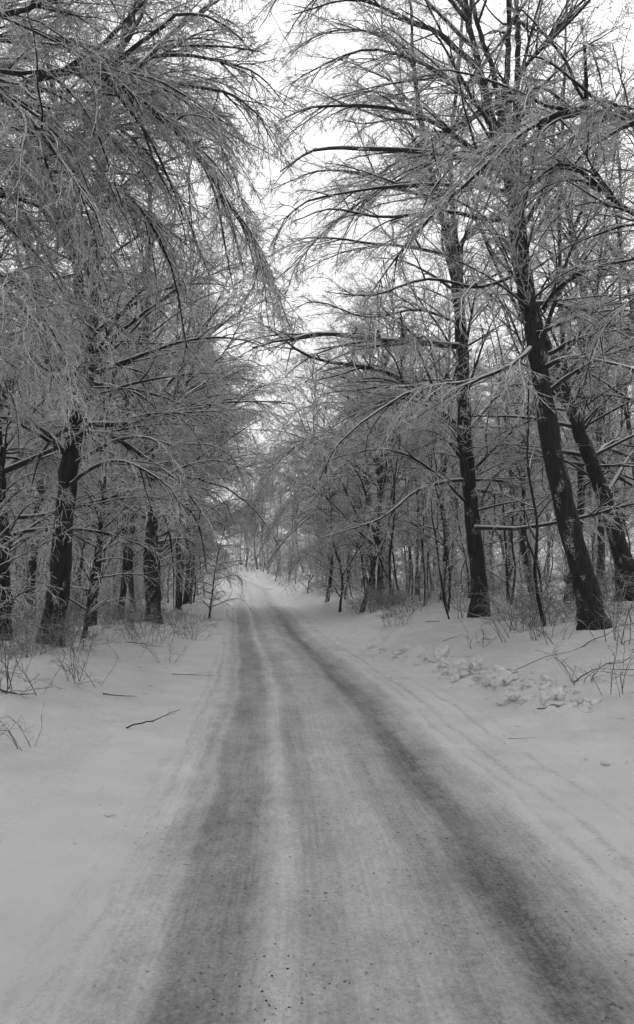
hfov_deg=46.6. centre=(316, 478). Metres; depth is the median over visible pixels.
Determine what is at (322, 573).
young beech
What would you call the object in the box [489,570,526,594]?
bare bush
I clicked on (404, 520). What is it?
beech tree
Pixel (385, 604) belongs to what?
bare bush
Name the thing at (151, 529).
beech tree
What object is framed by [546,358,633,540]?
beech tree
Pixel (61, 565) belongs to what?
beech tree
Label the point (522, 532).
beech tree
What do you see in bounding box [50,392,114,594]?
beech tree
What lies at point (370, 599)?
bare bush
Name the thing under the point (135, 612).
bare bush
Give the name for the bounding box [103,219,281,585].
beech tree
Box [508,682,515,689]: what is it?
snow clump
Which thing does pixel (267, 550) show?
young beech
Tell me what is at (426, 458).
beech tree
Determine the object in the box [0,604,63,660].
bare bush
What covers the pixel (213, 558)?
young beech
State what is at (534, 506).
sapling
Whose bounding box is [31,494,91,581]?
sapling
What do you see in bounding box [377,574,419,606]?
bare bush
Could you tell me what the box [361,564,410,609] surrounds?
bare bush
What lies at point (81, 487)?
beech tree
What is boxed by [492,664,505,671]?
snow clump
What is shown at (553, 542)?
sapling
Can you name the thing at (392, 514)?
sapling
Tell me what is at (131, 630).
bare bush
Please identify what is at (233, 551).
young beech
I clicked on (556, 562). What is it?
young beech
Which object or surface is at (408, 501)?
sapling
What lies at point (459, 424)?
beech tree
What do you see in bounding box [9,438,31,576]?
sapling
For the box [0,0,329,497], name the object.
beech tree
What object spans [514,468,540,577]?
sapling
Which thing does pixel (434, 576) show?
bare bush
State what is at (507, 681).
snow clump
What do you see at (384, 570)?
sapling
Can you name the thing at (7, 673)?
bare bush
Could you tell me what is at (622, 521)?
sapling
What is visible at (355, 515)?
beech tree
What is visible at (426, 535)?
sapling
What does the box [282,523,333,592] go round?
young beech
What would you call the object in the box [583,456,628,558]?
sapling
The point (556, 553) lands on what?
bare bush
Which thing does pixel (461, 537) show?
young beech
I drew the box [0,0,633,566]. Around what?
sky
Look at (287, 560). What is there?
young beech
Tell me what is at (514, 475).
beech tree
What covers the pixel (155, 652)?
bare bush
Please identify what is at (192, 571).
beech tree
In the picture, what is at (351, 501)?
beech tree
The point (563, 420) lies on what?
beech tree
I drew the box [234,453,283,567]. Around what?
beech tree
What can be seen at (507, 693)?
snow clump
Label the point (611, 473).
sapling
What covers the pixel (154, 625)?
bare bush
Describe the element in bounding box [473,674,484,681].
snow clump
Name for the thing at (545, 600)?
bare bush
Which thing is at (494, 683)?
snow clump
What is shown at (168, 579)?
sapling
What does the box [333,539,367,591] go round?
young beech
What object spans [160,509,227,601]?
young beech
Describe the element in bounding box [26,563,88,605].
bare bush
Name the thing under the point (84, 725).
snow ground
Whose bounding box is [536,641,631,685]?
bare bush
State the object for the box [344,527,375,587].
young beech
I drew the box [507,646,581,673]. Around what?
fallen stick
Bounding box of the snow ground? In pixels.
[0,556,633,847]
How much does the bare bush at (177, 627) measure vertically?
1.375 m
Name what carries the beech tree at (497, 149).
on the snow ground
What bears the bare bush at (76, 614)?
on the snow ground
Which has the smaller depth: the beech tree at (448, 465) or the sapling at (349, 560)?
the sapling at (349, 560)
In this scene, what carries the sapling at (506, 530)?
on the snow ground
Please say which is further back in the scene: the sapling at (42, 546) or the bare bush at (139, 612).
the sapling at (42, 546)
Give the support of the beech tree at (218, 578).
on the snow ground
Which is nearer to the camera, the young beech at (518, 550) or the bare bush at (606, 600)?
the bare bush at (606, 600)
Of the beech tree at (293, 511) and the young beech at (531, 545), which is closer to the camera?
the young beech at (531, 545)
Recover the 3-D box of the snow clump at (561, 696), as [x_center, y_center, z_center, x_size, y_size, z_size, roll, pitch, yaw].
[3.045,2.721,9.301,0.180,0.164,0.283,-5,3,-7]
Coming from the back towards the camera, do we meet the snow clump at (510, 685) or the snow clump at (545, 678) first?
the snow clump at (545, 678)
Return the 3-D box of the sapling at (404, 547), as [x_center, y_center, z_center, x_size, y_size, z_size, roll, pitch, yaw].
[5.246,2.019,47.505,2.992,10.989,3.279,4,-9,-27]
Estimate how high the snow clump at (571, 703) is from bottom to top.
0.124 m
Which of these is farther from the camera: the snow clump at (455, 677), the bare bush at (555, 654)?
the snow clump at (455, 677)
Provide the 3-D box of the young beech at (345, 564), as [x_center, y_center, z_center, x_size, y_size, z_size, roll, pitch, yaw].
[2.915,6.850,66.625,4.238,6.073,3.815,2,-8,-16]
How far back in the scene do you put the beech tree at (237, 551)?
127.10 m
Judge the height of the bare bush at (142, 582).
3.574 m
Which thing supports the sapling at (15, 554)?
on the snow ground
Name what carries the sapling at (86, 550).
on the snow ground
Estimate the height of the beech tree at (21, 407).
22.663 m
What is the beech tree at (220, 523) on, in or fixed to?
on the snow ground
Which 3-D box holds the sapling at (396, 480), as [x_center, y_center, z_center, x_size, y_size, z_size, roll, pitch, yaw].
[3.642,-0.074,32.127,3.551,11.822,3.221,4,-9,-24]
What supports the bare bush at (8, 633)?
on the snow ground
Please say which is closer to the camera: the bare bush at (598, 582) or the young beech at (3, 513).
the young beech at (3, 513)
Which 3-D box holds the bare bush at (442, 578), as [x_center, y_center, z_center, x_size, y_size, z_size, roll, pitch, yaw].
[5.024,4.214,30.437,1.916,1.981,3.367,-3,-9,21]
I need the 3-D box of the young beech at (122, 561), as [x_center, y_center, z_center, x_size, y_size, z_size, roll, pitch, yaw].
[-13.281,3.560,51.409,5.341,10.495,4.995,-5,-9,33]
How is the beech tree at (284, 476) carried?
on the snow ground
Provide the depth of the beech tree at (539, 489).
53.03 m
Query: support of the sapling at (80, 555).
on the snow ground
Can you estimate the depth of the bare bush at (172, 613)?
27.29 m
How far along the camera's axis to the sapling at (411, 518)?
49.95 m
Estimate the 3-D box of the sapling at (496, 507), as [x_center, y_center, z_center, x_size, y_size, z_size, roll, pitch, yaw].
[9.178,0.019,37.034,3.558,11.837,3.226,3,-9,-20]
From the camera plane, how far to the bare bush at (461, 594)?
28.87 m
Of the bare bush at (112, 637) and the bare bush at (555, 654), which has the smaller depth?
the bare bush at (555, 654)
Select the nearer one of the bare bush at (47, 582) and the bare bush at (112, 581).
the bare bush at (47, 582)
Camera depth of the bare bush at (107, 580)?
34.03 m
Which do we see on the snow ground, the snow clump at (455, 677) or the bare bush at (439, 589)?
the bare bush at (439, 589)
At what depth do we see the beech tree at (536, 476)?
69.34 m
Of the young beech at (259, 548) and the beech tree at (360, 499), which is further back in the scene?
the young beech at (259, 548)
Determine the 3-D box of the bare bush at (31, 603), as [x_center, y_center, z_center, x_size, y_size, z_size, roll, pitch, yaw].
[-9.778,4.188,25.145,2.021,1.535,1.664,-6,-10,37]
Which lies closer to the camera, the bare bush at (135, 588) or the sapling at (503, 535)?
the sapling at (503, 535)
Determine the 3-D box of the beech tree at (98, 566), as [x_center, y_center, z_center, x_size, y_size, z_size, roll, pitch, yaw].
[-6.688,-2.822,24.758,6.678,15.660,6.339,1,-8,-5]
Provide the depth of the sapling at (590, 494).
28.17 m
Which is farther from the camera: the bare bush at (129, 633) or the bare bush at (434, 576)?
the bare bush at (434, 576)
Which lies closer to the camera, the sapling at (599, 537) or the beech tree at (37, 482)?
the sapling at (599, 537)
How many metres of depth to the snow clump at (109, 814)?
5.25 m
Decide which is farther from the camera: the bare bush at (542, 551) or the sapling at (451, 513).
the sapling at (451, 513)
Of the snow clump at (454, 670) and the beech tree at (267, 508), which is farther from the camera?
the beech tree at (267, 508)
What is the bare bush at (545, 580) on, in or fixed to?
on the snow ground
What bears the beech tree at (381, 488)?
on the snow ground
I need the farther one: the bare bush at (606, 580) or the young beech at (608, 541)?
the young beech at (608, 541)
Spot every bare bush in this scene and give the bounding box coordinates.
[0,573,95,650]
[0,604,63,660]
[0,607,65,698]
[0,702,44,750]
[10,545,103,603]
[10,619,56,656]
[11,587,42,621]
[12,583,41,634]
[13,595,35,622]
[15,582,44,616]
[15,596,88,652]
[20,588,120,654]
[21,592,77,617]
[24,595,99,631]
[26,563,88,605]
[42,600,111,650]
[42,619,117,689]
[66,599,102,626]
[66,603,84,621]
[70,556,118,600]
[72,554,169,607]
[81,568,140,606]
[86,549,161,606]
[91,562,137,605]
[93,551,187,597]
[96,597,147,629]
[97,589,130,623]
[98,629,122,642]
[108,586,187,642]
[110,567,162,597]
[110,584,142,615]
[113,618,146,636]
[114,625,138,640]
[115,586,168,629]
[119,591,162,621]
[119,596,143,623]
[126,568,164,596]
[132,637,194,663]
[157,597,224,640]
[161,600,190,622]
[338,578,383,614]
[339,566,401,613]
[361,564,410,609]
[366,549,425,588]
[366,577,407,607]
[367,576,402,608]
[370,550,456,605]
[370,579,418,618]
[371,597,411,628]
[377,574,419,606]
[383,531,464,598]
[390,568,438,611]
[390,602,424,619]
[398,555,462,592]
[404,580,430,603]
[406,552,460,588]
[408,559,463,603]
[412,563,466,602]
[422,550,470,587]
[426,551,468,587]
[432,564,466,598]
[434,532,502,583]
[438,576,470,618]
[447,577,469,603]
[449,545,522,578]
[451,537,520,581]
[454,558,511,599]
[461,620,497,648]
[463,599,516,641]
[470,554,576,629]
[476,576,537,622]
[482,533,559,592]
[484,559,573,618]
[485,553,503,583]
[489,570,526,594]
[490,570,564,629]
[491,547,557,585]
[499,543,565,586]
[507,573,551,609]
[509,508,614,578]
[509,587,567,640]
[510,549,633,625]
[511,605,586,644]
[516,561,567,593]
[522,536,633,617]
[535,594,574,616]
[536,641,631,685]
[547,539,613,599]
[551,538,631,576]
[553,523,612,577]
[562,558,614,598]
[563,575,633,645]
[564,549,632,600]
[575,623,633,696]
[608,598,633,617]
[610,584,633,613]
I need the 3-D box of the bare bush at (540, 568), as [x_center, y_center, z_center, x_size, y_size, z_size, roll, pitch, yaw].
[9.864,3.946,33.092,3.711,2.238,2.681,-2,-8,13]
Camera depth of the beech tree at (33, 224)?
16.82 m
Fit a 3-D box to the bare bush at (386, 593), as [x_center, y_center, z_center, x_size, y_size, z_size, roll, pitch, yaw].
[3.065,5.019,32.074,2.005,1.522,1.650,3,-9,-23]
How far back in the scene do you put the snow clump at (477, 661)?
12.47 m
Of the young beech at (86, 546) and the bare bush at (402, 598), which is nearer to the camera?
the bare bush at (402, 598)
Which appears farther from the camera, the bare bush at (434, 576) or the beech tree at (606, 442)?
the beech tree at (606, 442)
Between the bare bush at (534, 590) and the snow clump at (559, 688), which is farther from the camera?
the bare bush at (534, 590)
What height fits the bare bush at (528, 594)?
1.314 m
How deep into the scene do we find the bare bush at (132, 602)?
29.72 m
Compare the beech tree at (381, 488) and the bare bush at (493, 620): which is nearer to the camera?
the bare bush at (493, 620)
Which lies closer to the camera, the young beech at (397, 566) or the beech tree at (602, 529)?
the beech tree at (602, 529)
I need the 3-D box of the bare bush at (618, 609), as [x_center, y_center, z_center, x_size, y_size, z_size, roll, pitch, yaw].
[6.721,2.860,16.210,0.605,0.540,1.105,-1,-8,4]
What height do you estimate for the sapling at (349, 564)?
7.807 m
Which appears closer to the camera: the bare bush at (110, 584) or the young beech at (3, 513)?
the young beech at (3, 513)
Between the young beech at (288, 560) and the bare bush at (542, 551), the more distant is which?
the young beech at (288, 560)
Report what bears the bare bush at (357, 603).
on the snow ground
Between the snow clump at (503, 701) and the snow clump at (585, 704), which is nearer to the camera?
the snow clump at (585, 704)
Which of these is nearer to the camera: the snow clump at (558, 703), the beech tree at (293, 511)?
the snow clump at (558, 703)
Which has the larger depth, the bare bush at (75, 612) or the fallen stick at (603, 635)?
the bare bush at (75, 612)
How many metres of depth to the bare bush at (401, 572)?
50.90 m
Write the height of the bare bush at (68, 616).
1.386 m
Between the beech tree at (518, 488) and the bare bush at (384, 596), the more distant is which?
the beech tree at (518, 488)
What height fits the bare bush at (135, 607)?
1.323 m
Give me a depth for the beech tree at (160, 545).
45.73 m
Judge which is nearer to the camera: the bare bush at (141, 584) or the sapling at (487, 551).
the sapling at (487, 551)
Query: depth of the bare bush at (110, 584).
37.08 m
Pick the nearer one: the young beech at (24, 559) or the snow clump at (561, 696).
the snow clump at (561, 696)
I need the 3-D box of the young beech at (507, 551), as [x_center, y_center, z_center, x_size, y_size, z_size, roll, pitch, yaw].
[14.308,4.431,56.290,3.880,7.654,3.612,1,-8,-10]
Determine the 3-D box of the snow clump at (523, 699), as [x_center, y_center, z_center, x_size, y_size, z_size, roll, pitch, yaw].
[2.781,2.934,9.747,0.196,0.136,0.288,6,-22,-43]
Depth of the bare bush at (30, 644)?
12.77 m
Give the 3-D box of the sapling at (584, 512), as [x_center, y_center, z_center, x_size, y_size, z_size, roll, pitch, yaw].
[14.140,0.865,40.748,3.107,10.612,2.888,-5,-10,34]
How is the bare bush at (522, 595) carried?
on the snow ground
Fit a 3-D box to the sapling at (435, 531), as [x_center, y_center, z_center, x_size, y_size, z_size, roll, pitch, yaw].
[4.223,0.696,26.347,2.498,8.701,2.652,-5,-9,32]
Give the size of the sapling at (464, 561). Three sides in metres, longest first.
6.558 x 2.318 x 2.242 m
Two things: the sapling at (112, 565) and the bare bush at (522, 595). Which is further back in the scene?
the sapling at (112, 565)
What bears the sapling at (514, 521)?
on the snow ground
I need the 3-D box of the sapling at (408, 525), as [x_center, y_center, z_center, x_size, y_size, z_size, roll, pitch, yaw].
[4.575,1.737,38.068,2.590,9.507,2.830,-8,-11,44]
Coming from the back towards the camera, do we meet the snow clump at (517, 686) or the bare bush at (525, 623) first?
the bare bush at (525, 623)
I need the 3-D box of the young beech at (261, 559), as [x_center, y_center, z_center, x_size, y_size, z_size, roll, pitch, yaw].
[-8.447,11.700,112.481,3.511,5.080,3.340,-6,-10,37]
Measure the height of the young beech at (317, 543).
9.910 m
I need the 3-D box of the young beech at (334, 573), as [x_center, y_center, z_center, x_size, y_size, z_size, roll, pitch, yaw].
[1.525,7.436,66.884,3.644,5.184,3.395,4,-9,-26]
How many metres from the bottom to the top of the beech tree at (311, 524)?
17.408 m
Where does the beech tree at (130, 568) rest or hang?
on the snow ground
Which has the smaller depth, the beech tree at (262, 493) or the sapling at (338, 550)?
the sapling at (338, 550)
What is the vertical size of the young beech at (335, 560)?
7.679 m
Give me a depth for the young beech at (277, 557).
89.46 m
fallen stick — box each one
[0,688,34,694]
[103,693,136,696]
[126,708,179,728]
[172,666,212,675]
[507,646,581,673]
[574,649,633,681]
[583,618,633,646]
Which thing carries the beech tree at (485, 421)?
on the snow ground
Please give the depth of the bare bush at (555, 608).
18.69 m
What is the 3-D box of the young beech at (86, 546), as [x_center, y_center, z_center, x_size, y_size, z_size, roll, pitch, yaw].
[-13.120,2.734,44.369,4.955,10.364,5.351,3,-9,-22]
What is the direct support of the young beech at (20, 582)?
on the snow ground
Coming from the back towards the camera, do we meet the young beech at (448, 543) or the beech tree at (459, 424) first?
the young beech at (448, 543)
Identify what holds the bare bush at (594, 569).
on the snow ground
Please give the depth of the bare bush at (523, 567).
33.41 m
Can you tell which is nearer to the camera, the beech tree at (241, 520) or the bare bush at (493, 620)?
the bare bush at (493, 620)
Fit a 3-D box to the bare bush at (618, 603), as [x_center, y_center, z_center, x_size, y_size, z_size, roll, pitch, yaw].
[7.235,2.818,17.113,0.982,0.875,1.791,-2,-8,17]
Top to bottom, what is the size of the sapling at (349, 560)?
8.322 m
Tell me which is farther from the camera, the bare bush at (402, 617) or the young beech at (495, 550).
the young beech at (495, 550)
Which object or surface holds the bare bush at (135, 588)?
on the snow ground
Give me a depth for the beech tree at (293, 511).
107.84 m
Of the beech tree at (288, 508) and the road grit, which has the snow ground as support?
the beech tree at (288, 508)
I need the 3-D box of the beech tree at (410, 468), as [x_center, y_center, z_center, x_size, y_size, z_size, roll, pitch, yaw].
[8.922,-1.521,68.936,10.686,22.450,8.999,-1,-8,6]
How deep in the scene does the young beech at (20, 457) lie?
22.33 m
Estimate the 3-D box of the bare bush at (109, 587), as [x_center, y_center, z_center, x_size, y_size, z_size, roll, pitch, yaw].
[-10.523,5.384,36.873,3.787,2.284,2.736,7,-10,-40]
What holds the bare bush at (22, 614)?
on the snow ground
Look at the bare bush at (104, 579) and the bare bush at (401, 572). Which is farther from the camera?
the bare bush at (401, 572)
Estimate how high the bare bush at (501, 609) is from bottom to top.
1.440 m
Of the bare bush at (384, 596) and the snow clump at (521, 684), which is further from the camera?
the bare bush at (384, 596)
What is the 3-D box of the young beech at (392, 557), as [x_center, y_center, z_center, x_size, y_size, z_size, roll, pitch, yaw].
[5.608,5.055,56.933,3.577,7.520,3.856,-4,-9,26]
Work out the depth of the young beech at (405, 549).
62.44 m
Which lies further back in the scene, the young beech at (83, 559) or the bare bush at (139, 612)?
the young beech at (83, 559)
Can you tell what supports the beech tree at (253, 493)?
on the snow ground
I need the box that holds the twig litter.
[14,622,626,797]
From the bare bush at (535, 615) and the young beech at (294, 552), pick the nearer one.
the bare bush at (535, 615)
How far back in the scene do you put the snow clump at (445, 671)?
12.89 m
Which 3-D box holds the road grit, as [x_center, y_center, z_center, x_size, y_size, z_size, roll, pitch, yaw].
[0.006,3.400,12.176,4.601,0.090,20.210,1,-8,-4]
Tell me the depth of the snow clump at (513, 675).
11.04 m
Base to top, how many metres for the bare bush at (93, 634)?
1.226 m
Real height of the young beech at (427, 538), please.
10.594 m
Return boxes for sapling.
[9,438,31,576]
[11,454,25,605]
[27,478,52,603]
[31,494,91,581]
[48,485,114,600]
[73,445,111,598]
[74,449,93,599]
[74,537,104,597]
[79,506,129,593]
[101,538,122,595]
[164,502,184,602]
[323,491,356,599]
[339,494,365,595]
[339,510,366,591]
[340,469,391,592]
[358,351,435,604]
[358,424,420,603]
[371,505,405,594]
[375,459,404,602]
[375,464,413,590]
[386,420,420,593]
[388,428,420,599]
[388,453,440,600]
[390,447,427,550]
[394,392,467,610]
[394,400,462,613]
[396,440,436,604]
[398,531,415,589]
[403,469,439,597]
[414,474,467,618]
[414,491,442,594]
[415,425,447,590]
[427,406,483,595]
[428,473,450,587]
[433,465,465,543]
[449,496,486,591]
[450,390,512,542]
[473,314,603,626]
[476,389,558,605]
[478,436,507,543]
[479,373,518,582]
[482,418,547,582]
[482,468,525,579]
[482,521,501,574]
[483,389,577,602]
[487,487,518,565]
[496,418,544,572]
[510,487,547,552]
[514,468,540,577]
[527,528,549,583]
[529,508,561,580]
[532,475,561,586]
[539,487,558,580]
[540,431,602,528]
[546,412,595,576]
[561,429,605,531]
[573,478,608,561]
[576,354,633,593]
[583,409,621,539]
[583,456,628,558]
[584,400,627,534]
[584,487,605,550]
[585,370,630,583]
[590,421,632,532]
[593,409,633,535]
[602,438,632,550]
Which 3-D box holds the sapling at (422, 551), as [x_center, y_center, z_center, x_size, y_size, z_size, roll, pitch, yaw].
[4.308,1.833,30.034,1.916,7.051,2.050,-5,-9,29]
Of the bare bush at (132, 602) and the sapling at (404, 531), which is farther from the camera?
the sapling at (404, 531)
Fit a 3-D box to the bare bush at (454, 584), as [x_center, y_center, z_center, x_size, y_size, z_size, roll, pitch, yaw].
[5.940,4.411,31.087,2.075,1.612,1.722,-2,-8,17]
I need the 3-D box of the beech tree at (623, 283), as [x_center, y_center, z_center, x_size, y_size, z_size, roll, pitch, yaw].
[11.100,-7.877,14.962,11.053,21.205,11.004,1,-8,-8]
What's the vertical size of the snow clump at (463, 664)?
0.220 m
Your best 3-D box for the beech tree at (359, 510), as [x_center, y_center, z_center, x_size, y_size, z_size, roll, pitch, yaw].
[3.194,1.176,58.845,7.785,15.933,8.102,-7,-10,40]
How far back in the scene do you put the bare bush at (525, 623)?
15.26 m
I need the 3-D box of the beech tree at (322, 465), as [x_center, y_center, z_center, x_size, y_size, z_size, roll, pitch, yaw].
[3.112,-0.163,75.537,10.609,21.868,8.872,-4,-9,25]
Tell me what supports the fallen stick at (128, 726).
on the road
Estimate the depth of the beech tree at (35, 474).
62.43 m
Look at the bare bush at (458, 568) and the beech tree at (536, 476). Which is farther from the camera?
the beech tree at (536, 476)
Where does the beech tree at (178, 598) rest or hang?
on the snow ground
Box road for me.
[0,573,633,1023]
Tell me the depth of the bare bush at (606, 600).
16.91 m
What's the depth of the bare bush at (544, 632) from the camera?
13.80 m
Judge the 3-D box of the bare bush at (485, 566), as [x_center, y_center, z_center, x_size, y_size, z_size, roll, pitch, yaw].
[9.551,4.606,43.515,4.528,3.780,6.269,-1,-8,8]
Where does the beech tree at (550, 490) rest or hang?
on the snow ground
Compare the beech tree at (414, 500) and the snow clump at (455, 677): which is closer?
the snow clump at (455, 677)
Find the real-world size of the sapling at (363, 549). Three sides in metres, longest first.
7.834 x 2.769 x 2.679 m
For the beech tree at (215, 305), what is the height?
20.184 m
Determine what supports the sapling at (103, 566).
on the snow ground
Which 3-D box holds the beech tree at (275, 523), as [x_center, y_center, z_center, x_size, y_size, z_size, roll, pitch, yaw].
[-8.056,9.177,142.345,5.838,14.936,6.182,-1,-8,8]
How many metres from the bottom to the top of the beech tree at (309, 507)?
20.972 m
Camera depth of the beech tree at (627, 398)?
24.36 m
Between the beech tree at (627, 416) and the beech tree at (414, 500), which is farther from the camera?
the beech tree at (414, 500)
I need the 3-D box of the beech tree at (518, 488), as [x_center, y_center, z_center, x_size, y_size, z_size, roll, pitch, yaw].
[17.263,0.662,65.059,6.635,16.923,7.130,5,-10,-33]
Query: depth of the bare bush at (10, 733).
6.87 m
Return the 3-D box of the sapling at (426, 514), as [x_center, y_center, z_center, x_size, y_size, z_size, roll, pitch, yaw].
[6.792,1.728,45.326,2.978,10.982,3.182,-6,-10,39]
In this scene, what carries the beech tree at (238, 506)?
on the snow ground
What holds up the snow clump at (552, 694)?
on the snow ground
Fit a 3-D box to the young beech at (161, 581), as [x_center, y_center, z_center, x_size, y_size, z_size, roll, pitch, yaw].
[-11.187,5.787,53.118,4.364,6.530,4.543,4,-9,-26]
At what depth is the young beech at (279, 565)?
90.81 m
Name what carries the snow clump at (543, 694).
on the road
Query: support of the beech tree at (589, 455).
on the snow ground
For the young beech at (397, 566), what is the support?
on the snow ground
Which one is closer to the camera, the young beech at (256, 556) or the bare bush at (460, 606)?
the bare bush at (460, 606)
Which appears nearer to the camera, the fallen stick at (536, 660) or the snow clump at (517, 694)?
the snow clump at (517, 694)
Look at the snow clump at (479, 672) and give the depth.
12.34 m
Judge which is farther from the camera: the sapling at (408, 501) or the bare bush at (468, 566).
the bare bush at (468, 566)
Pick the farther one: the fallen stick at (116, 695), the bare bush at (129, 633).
the bare bush at (129, 633)
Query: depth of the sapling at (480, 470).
34.12 m
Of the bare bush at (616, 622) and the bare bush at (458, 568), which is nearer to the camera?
the bare bush at (616, 622)
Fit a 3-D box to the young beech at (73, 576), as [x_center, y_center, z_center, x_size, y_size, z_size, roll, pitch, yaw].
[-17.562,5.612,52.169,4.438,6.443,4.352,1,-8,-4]
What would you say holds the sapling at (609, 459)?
on the snow ground
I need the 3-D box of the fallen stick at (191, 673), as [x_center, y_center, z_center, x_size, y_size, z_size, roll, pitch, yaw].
[-2.160,3.392,12.944,0.456,0.169,0.659,-5,-9,32]
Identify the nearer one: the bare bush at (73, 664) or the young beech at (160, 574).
the bare bush at (73, 664)
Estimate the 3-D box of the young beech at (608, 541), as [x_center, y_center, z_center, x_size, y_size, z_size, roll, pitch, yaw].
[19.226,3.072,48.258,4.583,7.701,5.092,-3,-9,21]
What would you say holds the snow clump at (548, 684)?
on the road
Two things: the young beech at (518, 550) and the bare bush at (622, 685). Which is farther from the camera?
the young beech at (518, 550)
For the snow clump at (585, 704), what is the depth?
8.90 m
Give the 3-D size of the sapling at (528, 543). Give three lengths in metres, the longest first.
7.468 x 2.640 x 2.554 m
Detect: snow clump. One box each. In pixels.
[104,812,116,816]
[392,651,404,655]
[433,644,449,660]
[439,657,445,667]
[442,666,453,675]
[449,665,460,675]
[450,673,461,682]
[458,661,470,671]
[460,670,468,676]
[470,654,483,670]
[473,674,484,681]
[476,670,483,674]
[480,672,502,686]
[489,678,504,689]
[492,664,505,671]
[496,697,511,705]
[500,670,510,679]
[500,690,512,698]
[504,676,519,684]
[507,673,518,681]
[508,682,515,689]
[510,687,523,700]
[511,684,521,692]
[515,681,524,687]
[517,694,532,704]
[537,681,556,685]
[539,689,548,703]
[540,675,557,683]
[540,681,552,687]
[544,687,558,701]
[545,700,563,707]
[550,687,565,700]
[555,685,564,699]
[561,701,576,707]
[575,701,593,709]
[581,697,591,702]
[589,698,600,705]
[600,761,609,765]
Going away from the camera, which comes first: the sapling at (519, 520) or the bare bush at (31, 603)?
the bare bush at (31, 603)
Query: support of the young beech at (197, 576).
on the snow ground
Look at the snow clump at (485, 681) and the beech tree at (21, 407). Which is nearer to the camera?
the snow clump at (485, 681)
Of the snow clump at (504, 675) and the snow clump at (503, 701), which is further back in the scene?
the snow clump at (504, 675)
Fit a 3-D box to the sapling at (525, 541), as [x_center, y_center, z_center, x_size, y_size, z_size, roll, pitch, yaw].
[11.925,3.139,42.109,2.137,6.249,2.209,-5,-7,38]
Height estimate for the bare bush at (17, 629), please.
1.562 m
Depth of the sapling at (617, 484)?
38.57 m
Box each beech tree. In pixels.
[0,0,308,647]
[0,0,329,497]
[0,6,236,641]
[0,136,185,612]
[0,182,124,269]
[0,257,66,542]
[2,134,281,623]
[2,382,58,524]
[6,381,74,597]
[23,177,218,625]
[26,184,232,619]
[30,398,111,552]
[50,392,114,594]
[69,177,326,597]
[72,308,169,589]
[77,252,216,612]
[86,296,255,610]
[86,327,248,549]
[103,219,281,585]
[116,430,183,597]
[159,309,289,605]
[161,296,295,603]
[171,386,254,603]
[174,474,270,621]
[221,0,633,617]
[221,470,252,561]
[226,483,256,566]
[227,347,457,600]
[227,535,245,568]
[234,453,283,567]
[234,454,275,568]
[236,0,633,630]
[239,436,286,565]
[240,319,387,601]
[254,199,492,605]
[258,444,304,555]
[259,458,315,572]
[265,378,397,611]
[266,438,312,562]
[266,495,285,545]
[278,416,335,570]
[287,393,356,576]
[292,447,352,576]
[304,289,474,612]
[304,389,363,558]
[311,419,398,582]
[314,356,399,584]
[333,423,362,583]
[335,317,441,589]
[339,313,486,597]
[347,467,420,584]
[355,0,633,420]
[355,400,412,582]
[365,246,509,599]
[372,331,462,587]
[375,350,438,576]
[390,364,462,583]
[409,329,491,586]
[419,367,486,552]
[424,0,633,600]
[425,324,576,603]
[429,351,518,584]
[438,224,585,592]
[450,344,514,535]
[472,0,633,601]
[475,344,549,563]
[478,399,548,576]
[481,383,549,580]
[482,445,542,580]
[484,164,633,585]
[484,381,570,580]
[486,371,574,572]
[492,92,633,480]
[501,392,576,574]
[514,0,633,497]
[531,372,633,563]
[532,346,615,580]
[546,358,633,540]
[562,351,633,518]
[565,389,633,561]
[573,412,633,562]
[601,250,633,342]
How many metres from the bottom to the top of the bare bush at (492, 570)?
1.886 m
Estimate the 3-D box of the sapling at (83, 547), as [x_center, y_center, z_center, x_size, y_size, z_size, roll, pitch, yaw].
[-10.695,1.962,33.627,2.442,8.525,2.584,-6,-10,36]
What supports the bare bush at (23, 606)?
on the snow ground
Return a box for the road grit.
[21,645,630,1020]
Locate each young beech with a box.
[0,309,132,628]
[1,301,99,609]
[5,306,204,638]
[6,454,56,603]
[7,437,79,605]
[7,465,49,596]
[8,473,24,593]
[41,518,91,594]
[70,469,129,598]
[70,489,139,600]
[82,518,165,601]
[134,521,170,591]
[135,518,175,600]
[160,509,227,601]
[161,491,236,601]
[171,563,205,596]
[193,498,234,595]
[226,535,241,567]
[234,521,259,570]
[246,538,261,565]
[250,530,269,566]
[250,539,266,568]
[254,517,280,573]
[259,521,292,572]
[259,521,295,580]
[268,539,293,577]
[270,526,304,581]
[273,531,305,579]
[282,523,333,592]
[289,521,301,582]
[301,502,346,587]
[303,513,352,594]
[303,530,348,591]
[307,533,354,591]
[315,543,347,582]
[328,546,359,585]
[332,548,361,584]
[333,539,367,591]
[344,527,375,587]
[365,480,414,592]
[367,506,406,587]
[385,488,436,580]
[397,460,452,578]
[407,484,480,580]
[415,423,500,601]
[453,500,523,580]
[457,517,515,574]
[485,489,522,579]
[496,493,546,582]
[511,501,550,581]
[517,466,596,580]
[545,535,564,573]
[587,478,633,572]
[605,520,633,576]
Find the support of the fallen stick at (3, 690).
on the snow ground
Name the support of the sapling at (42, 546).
on the snow ground
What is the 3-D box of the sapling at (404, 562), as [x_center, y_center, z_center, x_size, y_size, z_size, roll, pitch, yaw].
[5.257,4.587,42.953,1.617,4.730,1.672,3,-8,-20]
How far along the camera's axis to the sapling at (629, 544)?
32.03 m
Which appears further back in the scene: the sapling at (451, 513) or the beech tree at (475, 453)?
the beech tree at (475, 453)
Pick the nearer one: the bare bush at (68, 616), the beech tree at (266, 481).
the bare bush at (68, 616)
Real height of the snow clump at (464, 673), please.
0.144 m
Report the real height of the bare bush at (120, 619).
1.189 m
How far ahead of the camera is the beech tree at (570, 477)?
57.78 m
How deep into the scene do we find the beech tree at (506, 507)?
63.11 m

